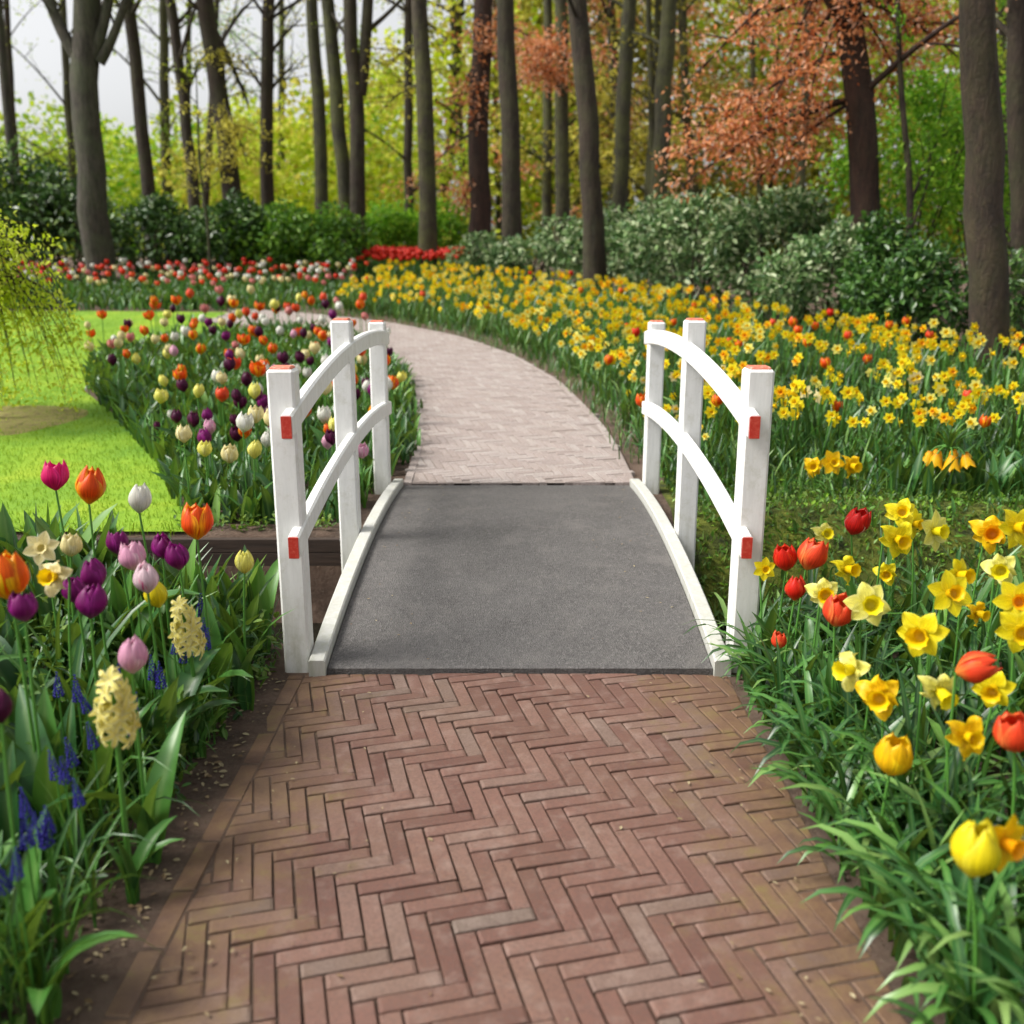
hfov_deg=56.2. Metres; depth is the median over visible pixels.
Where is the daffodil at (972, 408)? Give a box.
[944,403,981,445]
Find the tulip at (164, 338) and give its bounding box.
[160,333,168,369]
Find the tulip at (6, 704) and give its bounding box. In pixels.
[0,686,56,995]
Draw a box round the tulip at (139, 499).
[128,482,170,633]
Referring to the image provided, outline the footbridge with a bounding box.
[266,318,774,676]
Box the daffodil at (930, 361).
[915,355,935,407]
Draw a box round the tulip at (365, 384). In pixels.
[362,380,369,445]
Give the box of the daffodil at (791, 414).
[776,408,808,447]
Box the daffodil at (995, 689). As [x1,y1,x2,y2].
[914,671,1023,810]
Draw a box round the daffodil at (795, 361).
[791,357,814,394]
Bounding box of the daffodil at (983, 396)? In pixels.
[954,385,1001,445]
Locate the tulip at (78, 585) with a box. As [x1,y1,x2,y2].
[58,576,104,687]
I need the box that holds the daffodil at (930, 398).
[911,393,943,438]
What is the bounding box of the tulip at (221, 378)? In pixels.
[216,371,231,432]
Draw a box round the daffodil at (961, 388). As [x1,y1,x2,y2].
[926,382,966,415]
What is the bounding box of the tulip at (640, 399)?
[635,392,644,437]
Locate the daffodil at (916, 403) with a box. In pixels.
[901,394,929,435]
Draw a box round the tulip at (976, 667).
[888,651,1002,851]
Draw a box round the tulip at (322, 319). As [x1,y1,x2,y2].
[319,314,326,353]
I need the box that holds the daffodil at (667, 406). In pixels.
[662,404,671,415]
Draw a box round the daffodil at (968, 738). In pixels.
[909,715,1007,834]
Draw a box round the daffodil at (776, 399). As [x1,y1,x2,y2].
[772,394,777,424]
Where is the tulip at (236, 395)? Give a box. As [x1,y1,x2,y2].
[231,388,246,451]
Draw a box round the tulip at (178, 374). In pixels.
[173,368,189,414]
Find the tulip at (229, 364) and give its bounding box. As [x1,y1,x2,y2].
[217,357,237,413]
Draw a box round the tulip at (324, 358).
[321,353,331,403]
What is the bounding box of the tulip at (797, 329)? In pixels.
[791,325,802,373]
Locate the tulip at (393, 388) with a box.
[392,378,398,415]
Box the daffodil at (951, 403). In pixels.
[926,398,955,439]
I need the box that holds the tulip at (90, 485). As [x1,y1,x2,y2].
[55,465,202,658]
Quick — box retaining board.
[17,537,340,565]
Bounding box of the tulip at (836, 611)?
[816,592,851,722]
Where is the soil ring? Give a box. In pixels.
[0,405,88,435]
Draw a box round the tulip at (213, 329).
[209,324,218,347]
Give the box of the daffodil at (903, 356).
[879,353,913,394]
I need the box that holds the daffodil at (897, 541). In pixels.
[763,521,912,653]
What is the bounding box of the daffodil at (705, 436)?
[702,433,715,462]
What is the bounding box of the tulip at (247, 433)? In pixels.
[238,428,251,476]
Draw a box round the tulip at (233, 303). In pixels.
[228,298,239,341]
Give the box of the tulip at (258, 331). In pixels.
[254,325,263,379]
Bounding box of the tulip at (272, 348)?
[267,342,277,363]
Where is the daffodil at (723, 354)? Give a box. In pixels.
[719,350,729,368]
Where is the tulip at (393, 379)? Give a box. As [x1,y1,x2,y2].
[388,374,400,424]
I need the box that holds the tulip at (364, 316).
[361,312,367,350]
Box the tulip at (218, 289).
[215,285,226,329]
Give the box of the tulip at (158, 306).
[138,302,169,335]
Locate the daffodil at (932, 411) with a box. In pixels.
[927,407,953,449]
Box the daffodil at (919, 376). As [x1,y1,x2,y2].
[892,371,927,413]
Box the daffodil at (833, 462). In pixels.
[820,450,844,482]
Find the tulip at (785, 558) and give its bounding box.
[751,543,797,670]
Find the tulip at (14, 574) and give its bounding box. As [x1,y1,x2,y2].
[0,550,63,781]
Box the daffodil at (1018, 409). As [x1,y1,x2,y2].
[1008,404,1023,435]
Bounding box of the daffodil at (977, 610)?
[951,601,1018,701]
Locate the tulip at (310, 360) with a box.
[305,356,313,366]
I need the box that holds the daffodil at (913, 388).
[891,385,920,423]
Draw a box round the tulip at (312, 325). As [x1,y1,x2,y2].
[310,323,319,357]
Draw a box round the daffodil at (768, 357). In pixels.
[752,352,771,364]
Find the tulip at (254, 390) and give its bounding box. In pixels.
[248,382,270,461]
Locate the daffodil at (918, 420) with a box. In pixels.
[892,414,933,454]
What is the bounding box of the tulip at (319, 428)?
[316,381,331,433]
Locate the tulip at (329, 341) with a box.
[327,337,330,346]
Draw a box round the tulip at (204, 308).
[200,303,208,332]
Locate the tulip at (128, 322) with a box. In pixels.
[123,319,132,343]
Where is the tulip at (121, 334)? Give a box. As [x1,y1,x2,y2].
[117,330,127,369]
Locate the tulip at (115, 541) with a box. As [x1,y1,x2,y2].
[94,531,163,679]
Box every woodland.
[0,69,418,256]
[153,0,579,258]
[514,0,1006,258]
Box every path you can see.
[102,673,906,1023]
[212,308,634,485]
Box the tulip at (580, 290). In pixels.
[578,287,584,313]
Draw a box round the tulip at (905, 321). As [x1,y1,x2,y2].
[902,316,909,324]
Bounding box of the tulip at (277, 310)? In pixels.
[275,303,282,342]
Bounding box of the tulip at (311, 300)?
[306,295,314,339]
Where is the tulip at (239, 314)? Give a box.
[235,308,242,334]
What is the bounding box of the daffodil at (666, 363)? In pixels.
[640,359,679,401]
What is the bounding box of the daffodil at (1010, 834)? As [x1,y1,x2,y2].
[879,814,1023,970]
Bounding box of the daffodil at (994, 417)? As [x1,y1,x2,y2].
[978,413,1000,447]
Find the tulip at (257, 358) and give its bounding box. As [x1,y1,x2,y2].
[255,354,263,384]
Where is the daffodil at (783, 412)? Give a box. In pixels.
[771,407,797,468]
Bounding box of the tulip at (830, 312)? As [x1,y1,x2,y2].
[821,308,840,343]
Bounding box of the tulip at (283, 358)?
[277,351,288,364]
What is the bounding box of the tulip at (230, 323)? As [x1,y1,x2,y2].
[223,319,233,358]
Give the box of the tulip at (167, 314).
[163,310,180,344]
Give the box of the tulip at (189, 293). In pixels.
[177,288,193,329]
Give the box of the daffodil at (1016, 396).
[972,392,1023,448]
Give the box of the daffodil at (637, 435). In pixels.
[628,415,644,454]
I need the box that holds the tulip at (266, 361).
[259,358,268,393]
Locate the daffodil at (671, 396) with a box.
[666,393,677,413]
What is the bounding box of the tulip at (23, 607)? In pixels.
[0,590,67,864]
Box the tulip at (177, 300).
[171,295,183,344]
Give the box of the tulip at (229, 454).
[221,443,238,492]
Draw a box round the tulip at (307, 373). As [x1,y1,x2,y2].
[302,367,311,379]
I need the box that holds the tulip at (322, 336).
[317,329,330,363]
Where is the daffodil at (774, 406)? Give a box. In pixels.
[737,403,782,443]
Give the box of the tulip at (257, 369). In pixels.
[236,360,265,428]
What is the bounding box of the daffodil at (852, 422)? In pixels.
[832,416,861,457]
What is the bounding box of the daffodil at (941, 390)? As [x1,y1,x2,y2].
[911,384,954,435]
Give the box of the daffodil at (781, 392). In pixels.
[771,386,797,426]
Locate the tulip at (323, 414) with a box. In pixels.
[317,406,330,463]
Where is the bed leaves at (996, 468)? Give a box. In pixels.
[226,273,1023,501]
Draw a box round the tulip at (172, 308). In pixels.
[169,304,177,331]
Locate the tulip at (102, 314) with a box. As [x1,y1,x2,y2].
[97,310,110,350]
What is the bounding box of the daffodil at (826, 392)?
[801,386,840,447]
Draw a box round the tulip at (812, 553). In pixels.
[776,537,828,665]
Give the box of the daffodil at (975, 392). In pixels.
[951,387,989,434]
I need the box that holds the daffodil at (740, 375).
[736,368,742,385]
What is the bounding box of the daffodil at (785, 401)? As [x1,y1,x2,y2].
[772,398,788,424]
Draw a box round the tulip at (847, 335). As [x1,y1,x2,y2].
[844,330,854,374]
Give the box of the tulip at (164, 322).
[160,318,172,358]
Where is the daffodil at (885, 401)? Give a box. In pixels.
[860,396,894,447]
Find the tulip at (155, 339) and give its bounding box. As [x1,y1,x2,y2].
[150,333,162,382]
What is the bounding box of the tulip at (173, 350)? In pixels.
[167,345,193,406]
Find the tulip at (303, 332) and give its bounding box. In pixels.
[293,328,308,378]
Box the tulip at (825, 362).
[815,357,832,402]
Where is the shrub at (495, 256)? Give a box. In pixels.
[444,229,558,284]
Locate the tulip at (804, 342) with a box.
[801,335,811,376]
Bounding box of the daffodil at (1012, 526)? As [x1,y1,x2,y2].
[858,509,1023,652]
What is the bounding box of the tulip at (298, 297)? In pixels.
[290,292,303,328]
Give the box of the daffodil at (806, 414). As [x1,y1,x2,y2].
[774,380,845,456]
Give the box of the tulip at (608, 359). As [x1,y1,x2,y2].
[604,354,613,389]
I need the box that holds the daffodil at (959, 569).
[870,558,1006,678]
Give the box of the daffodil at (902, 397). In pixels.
[865,392,913,440]
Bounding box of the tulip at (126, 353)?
[123,349,130,377]
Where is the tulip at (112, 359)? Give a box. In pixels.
[107,353,117,384]
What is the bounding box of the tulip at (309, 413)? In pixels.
[303,409,313,466]
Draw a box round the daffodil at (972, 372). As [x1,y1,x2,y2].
[952,367,981,395]
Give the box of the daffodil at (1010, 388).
[993,384,1013,416]
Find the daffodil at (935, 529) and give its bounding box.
[865,510,979,640]
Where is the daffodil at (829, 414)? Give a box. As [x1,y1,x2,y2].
[811,410,841,449]
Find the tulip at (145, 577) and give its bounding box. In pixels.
[133,560,219,781]
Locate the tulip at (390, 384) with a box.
[388,377,396,431]
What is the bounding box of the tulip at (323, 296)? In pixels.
[320,292,327,330]
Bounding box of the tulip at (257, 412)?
[247,404,270,486]
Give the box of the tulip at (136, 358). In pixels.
[130,352,146,396]
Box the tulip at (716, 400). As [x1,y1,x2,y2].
[711,393,722,454]
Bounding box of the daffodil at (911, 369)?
[890,364,919,397]
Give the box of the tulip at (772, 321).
[769,318,775,349]
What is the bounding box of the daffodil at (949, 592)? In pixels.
[891,570,971,704]
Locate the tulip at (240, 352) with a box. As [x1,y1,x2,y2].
[233,347,249,399]
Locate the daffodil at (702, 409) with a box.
[667,386,712,425]
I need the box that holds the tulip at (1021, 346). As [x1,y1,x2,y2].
[1010,344,1023,381]
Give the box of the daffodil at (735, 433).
[703,410,737,460]
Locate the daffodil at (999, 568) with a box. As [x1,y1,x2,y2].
[883,553,1016,683]
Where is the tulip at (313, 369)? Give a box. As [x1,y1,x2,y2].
[312,341,318,373]
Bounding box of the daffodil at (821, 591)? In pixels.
[768,578,841,697]
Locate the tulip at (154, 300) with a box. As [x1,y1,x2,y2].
[150,296,161,342]
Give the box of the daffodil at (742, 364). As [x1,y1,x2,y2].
[738,361,746,383]
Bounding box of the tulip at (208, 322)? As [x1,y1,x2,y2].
[204,317,217,346]
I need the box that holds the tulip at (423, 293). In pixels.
[420,291,425,321]
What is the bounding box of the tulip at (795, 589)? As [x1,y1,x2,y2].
[780,575,829,674]
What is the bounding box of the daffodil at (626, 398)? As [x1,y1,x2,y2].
[612,390,631,411]
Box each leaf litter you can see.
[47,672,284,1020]
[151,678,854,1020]
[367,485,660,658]
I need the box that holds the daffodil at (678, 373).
[666,370,680,401]
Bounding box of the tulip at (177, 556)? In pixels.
[165,541,253,703]
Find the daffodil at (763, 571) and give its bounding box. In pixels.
[685,557,797,661]
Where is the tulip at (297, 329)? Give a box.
[293,327,301,349]
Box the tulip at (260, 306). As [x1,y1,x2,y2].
[254,301,264,327]
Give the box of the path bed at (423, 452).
[212,311,632,482]
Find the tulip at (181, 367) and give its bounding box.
[177,364,185,370]
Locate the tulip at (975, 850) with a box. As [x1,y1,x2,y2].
[943,817,1020,1023]
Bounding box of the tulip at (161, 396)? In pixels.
[154,388,174,437]
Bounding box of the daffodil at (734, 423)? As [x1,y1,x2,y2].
[718,413,738,434]
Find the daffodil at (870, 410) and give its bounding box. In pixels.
[862,406,876,435]
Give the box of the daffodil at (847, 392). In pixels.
[820,386,863,450]
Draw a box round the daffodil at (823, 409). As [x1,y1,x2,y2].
[809,393,827,425]
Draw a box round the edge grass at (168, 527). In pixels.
[13,519,184,536]
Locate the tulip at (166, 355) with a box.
[163,349,171,374]
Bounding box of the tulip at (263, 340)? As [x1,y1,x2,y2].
[259,335,274,382]
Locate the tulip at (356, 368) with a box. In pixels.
[355,364,367,407]
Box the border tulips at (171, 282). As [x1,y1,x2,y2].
[1,257,368,310]
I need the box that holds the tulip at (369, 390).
[367,384,371,431]
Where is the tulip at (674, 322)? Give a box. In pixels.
[670,318,676,325]
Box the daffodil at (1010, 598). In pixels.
[897,581,1023,745]
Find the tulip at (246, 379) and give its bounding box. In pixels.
[236,371,252,415]
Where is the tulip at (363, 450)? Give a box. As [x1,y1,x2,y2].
[358,441,373,507]
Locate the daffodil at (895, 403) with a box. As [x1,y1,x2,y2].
[869,398,906,433]
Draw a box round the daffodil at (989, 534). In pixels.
[917,515,1021,652]
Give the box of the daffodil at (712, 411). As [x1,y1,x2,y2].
[701,406,721,441]
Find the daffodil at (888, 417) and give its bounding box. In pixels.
[870,413,902,452]
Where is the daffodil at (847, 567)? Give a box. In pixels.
[776,555,910,652]
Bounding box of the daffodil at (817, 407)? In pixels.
[803,389,833,426]
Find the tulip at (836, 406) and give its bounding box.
[828,399,842,444]
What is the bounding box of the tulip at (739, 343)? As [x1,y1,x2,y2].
[735,339,742,362]
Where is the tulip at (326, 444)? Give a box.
[321,435,331,463]
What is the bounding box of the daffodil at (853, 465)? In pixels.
[823,456,862,486]
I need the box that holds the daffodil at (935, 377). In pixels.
[921,373,950,407]
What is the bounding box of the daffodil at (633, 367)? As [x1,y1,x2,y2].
[617,345,667,383]
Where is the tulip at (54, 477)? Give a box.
[15,459,95,614]
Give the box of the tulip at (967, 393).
[962,389,971,425]
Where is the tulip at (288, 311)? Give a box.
[285,306,292,338]
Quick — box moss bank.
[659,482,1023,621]
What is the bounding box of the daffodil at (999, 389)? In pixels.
[979,384,1008,425]
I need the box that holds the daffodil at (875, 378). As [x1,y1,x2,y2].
[864,373,882,415]
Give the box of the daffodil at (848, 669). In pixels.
[806,651,928,793]
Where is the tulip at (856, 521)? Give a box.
[843,507,901,645]
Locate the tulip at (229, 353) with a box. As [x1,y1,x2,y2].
[225,348,242,387]
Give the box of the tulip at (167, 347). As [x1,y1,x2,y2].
[165,343,175,391]
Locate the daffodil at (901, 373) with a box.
[863,368,912,415]
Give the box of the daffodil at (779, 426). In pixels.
[770,406,791,445]
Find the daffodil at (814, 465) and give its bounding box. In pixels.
[804,457,822,482]
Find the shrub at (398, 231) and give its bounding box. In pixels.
[366,191,468,262]
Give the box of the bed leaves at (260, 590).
[0,502,293,1019]
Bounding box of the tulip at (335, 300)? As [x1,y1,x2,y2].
[328,296,339,323]
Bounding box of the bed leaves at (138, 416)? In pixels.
[80,316,418,524]
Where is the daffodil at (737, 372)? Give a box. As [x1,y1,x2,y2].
[729,371,739,416]
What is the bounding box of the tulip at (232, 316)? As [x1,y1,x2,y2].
[228,313,246,357]
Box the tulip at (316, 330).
[313,327,326,366]
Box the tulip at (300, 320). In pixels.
[297,316,303,349]
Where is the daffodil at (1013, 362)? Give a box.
[981,357,1023,415]
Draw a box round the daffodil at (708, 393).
[675,388,715,432]
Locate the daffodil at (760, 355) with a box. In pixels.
[737,350,766,378]
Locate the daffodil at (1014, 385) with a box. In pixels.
[990,381,1018,420]
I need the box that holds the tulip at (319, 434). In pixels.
[309,382,332,456]
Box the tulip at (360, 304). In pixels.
[354,299,364,334]
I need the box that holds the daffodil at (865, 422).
[855,417,870,451]
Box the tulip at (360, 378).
[358,350,365,390]
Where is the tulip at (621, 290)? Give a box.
[616,287,623,307]
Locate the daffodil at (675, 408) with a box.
[667,405,678,444]
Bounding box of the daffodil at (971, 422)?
[965,417,988,450]
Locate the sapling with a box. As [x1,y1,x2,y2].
[158,46,234,286]
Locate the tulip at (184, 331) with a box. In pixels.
[180,325,191,370]
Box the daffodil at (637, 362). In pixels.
[627,360,643,391]
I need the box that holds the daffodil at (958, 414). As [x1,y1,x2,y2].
[923,408,970,450]
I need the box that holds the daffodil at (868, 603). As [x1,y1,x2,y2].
[771,582,890,734]
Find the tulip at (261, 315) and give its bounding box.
[259,312,266,335]
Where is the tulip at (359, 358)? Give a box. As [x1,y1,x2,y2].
[357,354,366,387]
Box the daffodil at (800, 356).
[776,353,802,388]
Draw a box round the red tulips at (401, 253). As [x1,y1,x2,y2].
[355,245,479,284]
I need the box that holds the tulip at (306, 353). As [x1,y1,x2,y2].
[301,348,309,380]
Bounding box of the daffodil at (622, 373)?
[612,370,624,396]
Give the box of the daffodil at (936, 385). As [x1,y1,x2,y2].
[907,381,944,414]
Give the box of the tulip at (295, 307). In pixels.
[292,303,299,338]
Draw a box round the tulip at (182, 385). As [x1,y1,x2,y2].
[155,378,196,449]
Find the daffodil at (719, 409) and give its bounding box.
[706,394,723,426]
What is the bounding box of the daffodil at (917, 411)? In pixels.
[903,408,925,438]
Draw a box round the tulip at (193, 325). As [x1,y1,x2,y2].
[189,321,199,365]
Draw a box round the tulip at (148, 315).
[142,310,155,350]
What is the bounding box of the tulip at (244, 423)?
[235,411,253,498]
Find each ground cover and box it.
[0,627,282,1023]
[17,557,279,792]
[172,493,336,531]
[660,459,1023,626]
[817,631,1023,997]
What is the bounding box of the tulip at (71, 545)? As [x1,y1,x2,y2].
[24,533,85,667]
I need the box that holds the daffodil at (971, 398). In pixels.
[954,393,985,434]
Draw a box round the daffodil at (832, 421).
[816,413,841,458]
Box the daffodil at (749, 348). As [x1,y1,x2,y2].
[731,343,757,367]
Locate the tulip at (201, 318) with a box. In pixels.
[195,313,209,348]
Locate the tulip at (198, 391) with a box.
[193,384,208,468]
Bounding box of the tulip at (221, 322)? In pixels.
[212,318,230,360]
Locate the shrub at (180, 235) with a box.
[110,187,274,281]
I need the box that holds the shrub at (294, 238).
[202,194,378,282]
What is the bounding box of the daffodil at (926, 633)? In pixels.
[821,612,949,755]
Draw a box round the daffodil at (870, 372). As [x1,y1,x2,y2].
[861,364,882,408]
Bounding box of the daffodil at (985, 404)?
[976,389,991,416]
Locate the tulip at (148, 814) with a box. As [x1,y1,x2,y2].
[47,635,185,864]
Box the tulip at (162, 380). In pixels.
[157,374,173,427]
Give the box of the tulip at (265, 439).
[261,430,269,464]
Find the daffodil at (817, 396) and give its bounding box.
[774,386,820,452]
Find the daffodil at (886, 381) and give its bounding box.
[870,377,904,425]
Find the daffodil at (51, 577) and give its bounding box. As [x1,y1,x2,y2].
[0,560,145,762]
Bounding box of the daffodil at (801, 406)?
[799,400,805,436]
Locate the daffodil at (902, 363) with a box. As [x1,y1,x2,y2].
[866,357,925,416]
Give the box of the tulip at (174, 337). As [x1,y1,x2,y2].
[170,331,181,364]
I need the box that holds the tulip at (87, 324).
[84,321,95,359]
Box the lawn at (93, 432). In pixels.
[0,311,227,530]
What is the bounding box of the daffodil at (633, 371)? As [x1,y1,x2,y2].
[622,369,639,391]
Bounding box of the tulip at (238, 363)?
[228,357,241,414]
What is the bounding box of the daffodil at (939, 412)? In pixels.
[932,408,941,445]
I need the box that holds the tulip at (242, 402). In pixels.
[233,395,246,409]
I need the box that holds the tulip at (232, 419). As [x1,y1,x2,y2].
[221,413,241,470]
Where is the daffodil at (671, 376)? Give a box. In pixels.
[665,372,679,405]
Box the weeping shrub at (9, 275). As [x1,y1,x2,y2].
[0,204,96,431]
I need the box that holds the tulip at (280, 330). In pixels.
[276,325,283,351]
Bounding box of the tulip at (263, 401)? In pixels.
[257,394,267,435]
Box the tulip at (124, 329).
[119,325,135,353]
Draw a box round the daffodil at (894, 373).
[864,367,902,422]
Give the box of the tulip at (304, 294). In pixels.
[292,291,318,330]
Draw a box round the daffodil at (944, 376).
[909,371,959,423]
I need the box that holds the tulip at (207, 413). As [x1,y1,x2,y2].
[190,408,220,461]
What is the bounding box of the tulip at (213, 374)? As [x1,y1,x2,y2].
[211,369,221,413]
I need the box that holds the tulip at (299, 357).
[295,350,304,386]
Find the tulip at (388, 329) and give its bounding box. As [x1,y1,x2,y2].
[386,326,391,373]
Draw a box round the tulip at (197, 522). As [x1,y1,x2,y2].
[165,502,232,721]
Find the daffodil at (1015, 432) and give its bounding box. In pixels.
[996,392,1023,458]
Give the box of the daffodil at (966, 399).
[939,395,978,443]
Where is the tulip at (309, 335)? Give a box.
[306,330,311,366]
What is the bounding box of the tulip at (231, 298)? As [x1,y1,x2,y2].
[227,295,242,333]
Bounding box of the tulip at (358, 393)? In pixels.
[356,387,360,415]
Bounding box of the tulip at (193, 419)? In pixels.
[187,411,209,479]
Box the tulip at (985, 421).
[979,413,991,443]
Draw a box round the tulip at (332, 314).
[328,309,336,319]
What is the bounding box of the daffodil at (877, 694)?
[854,674,916,806]
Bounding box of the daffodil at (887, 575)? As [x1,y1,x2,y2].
[872,562,921,649]
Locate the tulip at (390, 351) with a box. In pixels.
[387,347,392,375]
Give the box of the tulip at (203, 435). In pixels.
[195,427,214,480]
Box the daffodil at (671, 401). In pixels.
[663,375,680,413]
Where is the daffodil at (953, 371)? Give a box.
[943,367,957,402]
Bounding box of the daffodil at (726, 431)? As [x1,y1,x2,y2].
[703,417,734,440]
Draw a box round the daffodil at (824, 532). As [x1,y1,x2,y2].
[768,523,911,637]
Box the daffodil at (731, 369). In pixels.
[703,363,739,413]
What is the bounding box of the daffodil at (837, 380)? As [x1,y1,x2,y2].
[823,371,843,410]
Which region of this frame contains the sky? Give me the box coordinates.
[0,0,1006,254]
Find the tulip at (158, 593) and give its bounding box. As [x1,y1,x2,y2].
[136,581,237,764]
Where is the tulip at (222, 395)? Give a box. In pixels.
[215,386,229,442]
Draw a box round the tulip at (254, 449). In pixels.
[247,439,262,520]
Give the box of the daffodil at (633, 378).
[619,375,644,419]
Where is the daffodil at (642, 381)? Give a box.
[621,376,645,394]
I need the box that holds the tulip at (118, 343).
[98,338,125,391]
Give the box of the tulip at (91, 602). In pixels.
[75,582,112,787]
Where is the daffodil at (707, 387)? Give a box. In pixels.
[703,385,721,423]
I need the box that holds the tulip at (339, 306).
[335,301,342,317]
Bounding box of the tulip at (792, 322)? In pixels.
[778,317,796,359]
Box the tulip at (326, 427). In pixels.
[323,423,332,458]
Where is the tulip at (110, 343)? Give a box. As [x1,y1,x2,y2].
[107,339,118,377]
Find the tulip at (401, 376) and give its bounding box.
[396,370,406,402]
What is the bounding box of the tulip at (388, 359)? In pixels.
[387,354,393,402]
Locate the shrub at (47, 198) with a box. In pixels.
[0,134,132,281]
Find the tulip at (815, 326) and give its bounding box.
[808,321,818,354]
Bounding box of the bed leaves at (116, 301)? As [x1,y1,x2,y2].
[3,275,366,310]
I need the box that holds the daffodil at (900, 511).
[884,498,979,646]
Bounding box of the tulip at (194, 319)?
[191,317,198,353]
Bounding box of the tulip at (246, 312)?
[242,307,249,347]
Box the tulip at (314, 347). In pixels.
[309,341,319,369]
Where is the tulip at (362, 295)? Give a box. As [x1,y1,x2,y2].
[358,291,366,333]
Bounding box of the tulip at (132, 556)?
[110,541,225,748]
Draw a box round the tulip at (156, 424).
[153,421,167,451]
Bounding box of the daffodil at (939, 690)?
[845,663,995,810]
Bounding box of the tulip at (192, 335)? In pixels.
[187,329,197,374]
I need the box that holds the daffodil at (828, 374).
[812,365,837,404]
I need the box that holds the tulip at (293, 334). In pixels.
[290,330,296,363]
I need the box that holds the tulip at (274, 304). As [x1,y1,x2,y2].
[270,299,290,345]
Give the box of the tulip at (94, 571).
[80,557,131,734]
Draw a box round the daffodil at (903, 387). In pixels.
[878,380,909,406]
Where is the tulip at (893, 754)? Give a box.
[871,732,912,851]
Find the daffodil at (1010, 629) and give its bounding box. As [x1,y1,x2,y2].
[932,611,1023,769]
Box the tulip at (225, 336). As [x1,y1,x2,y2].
[221,330,230,375]
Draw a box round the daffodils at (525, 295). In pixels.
[330,259,1023,411]
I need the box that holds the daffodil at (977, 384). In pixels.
[968,380,991,408]
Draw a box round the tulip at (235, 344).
[231,341,240,375]
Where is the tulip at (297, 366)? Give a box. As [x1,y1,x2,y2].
[291,363,300,373]
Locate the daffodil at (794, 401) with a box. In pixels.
[771,396,817,466]
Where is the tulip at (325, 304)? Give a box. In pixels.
[322,299,329,331]
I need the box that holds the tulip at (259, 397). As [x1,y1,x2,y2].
[247,391,262,441]
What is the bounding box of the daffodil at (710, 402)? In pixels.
[702,397,725,438]
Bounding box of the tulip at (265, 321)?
[261,317,276,351]
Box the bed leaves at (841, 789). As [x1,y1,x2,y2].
[683,543,1023,1023]
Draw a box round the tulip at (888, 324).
[873,320,892,356]
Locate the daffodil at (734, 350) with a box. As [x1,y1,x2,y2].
[714,345,741,383]
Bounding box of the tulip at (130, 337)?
[126,332,148,381]
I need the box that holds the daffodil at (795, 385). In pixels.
[773,379,826,447]
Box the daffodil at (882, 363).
[861,358,891,417]
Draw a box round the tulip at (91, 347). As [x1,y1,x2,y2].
[82,341,93,371]
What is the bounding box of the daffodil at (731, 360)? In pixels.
[718,356,735,382]
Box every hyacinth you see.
[0,766,115,953]
[0,778,160,927]
[0,811,108,966]
[0,812,89,954]
[0,813,92,975]
[0,815,152,973]
[0,822,123,1023]
[0,846,165,1023]
[0,858,26,958]
[0,865,34,1023]
[4,672,81,758]
[6,805,154,973]
[10,737,126,882]
[21,690,172,816]
[37,756,133,911]
[41,722,156,860]
[44,750,161,892]
[63,740,197,837]
[66,674,91,782]
[70,692,156,805]
[78,655,230,743]
[88,685,192,797]
[89,664,181,771]
[89,665,181,904]
[107,722,213,810]
[131,673,151,715]
[141,660,207,752]
[146,617,249,699]
[148,626,238,698]
[152,641,236,721]
[153,604,215,674]
[153,628,249,743]
[157,593,217,632]
[168,595,229,757]
[170,641,229,758]
[170,643,233,682]
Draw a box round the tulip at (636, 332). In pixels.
[632,326,641,369]
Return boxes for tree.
[0,0,30,270]
[0,0,123,258]
[0,0,125,192]
[42,0,173,288]
[110,0,224,247]
[113,0,237,217]
[115,0,179,268]
[138,0,292,219]
[151,0,236,222]
[151,0,288,269]
[213,0,339,193]
[220,0,323,266]
[300,0,382,274]
[306,0,333,269]
[306,0,402,278]
[328,0,500,246]
[339,0,457,267]
[367,0,534,276]
[380,0,473,242]
[391,0,542,229]
[428,0,542,242]
[489,0,647,260]
[490,0,647,246]
[496,0,617,267]
[497,0,522,276]
[518,0,645,209]
[520,0,642,220]
[520,0,643,220]
[552,3,653,197]
[554,0,740,230]
[555,0,722,262]
[567,0,606,298]
[568,0,679,181]
[569,0,721,254]
[587,0,676,272]
[588,0,733,257]
[588,0,763,172]
[599,0,776,259]
[609,0,636,272]
[652,0,1007,330]
[691,0,868,251]
[692,0,800,225]
[696,0,816,256]
[697,0,802,254]
[746,0,884,211]
[866,0,1006,164]
[874,0,964,307]
[877,1,998,150]
[879,2,1006,195]
[906,0,1009,253]
[921,0,1023,342]
[926,0,1009,244]
[959,0,1009,374]
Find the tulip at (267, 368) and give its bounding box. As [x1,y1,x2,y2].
[262,362,269,393]
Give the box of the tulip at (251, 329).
[248,325,255,361]
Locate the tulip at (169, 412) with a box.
[167,410,177,441]
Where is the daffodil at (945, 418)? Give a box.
[930,412,955,463]
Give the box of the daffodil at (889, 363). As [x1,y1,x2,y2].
[868,359,890,409]
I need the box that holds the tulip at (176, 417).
[171,408,194,482]
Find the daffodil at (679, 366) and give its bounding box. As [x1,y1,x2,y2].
[677,363,680,395]
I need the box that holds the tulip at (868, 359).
[862,353,871,388]
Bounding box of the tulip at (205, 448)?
[197,440,212,494]
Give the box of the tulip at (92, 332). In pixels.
[86,329,97,355]
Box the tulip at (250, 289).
[244,285,254,325]
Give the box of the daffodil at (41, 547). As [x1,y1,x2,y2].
[0,531,119,678]
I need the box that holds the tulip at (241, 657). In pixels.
[214,550,266,711]
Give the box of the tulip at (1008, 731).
[993,710,1023,887]
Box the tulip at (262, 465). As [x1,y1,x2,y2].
[258,406,272,478]
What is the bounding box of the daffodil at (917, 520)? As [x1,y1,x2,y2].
[880,508,937,644]
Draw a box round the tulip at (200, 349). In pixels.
[196,342,207,370]
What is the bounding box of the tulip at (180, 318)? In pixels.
[173,313,185,353]

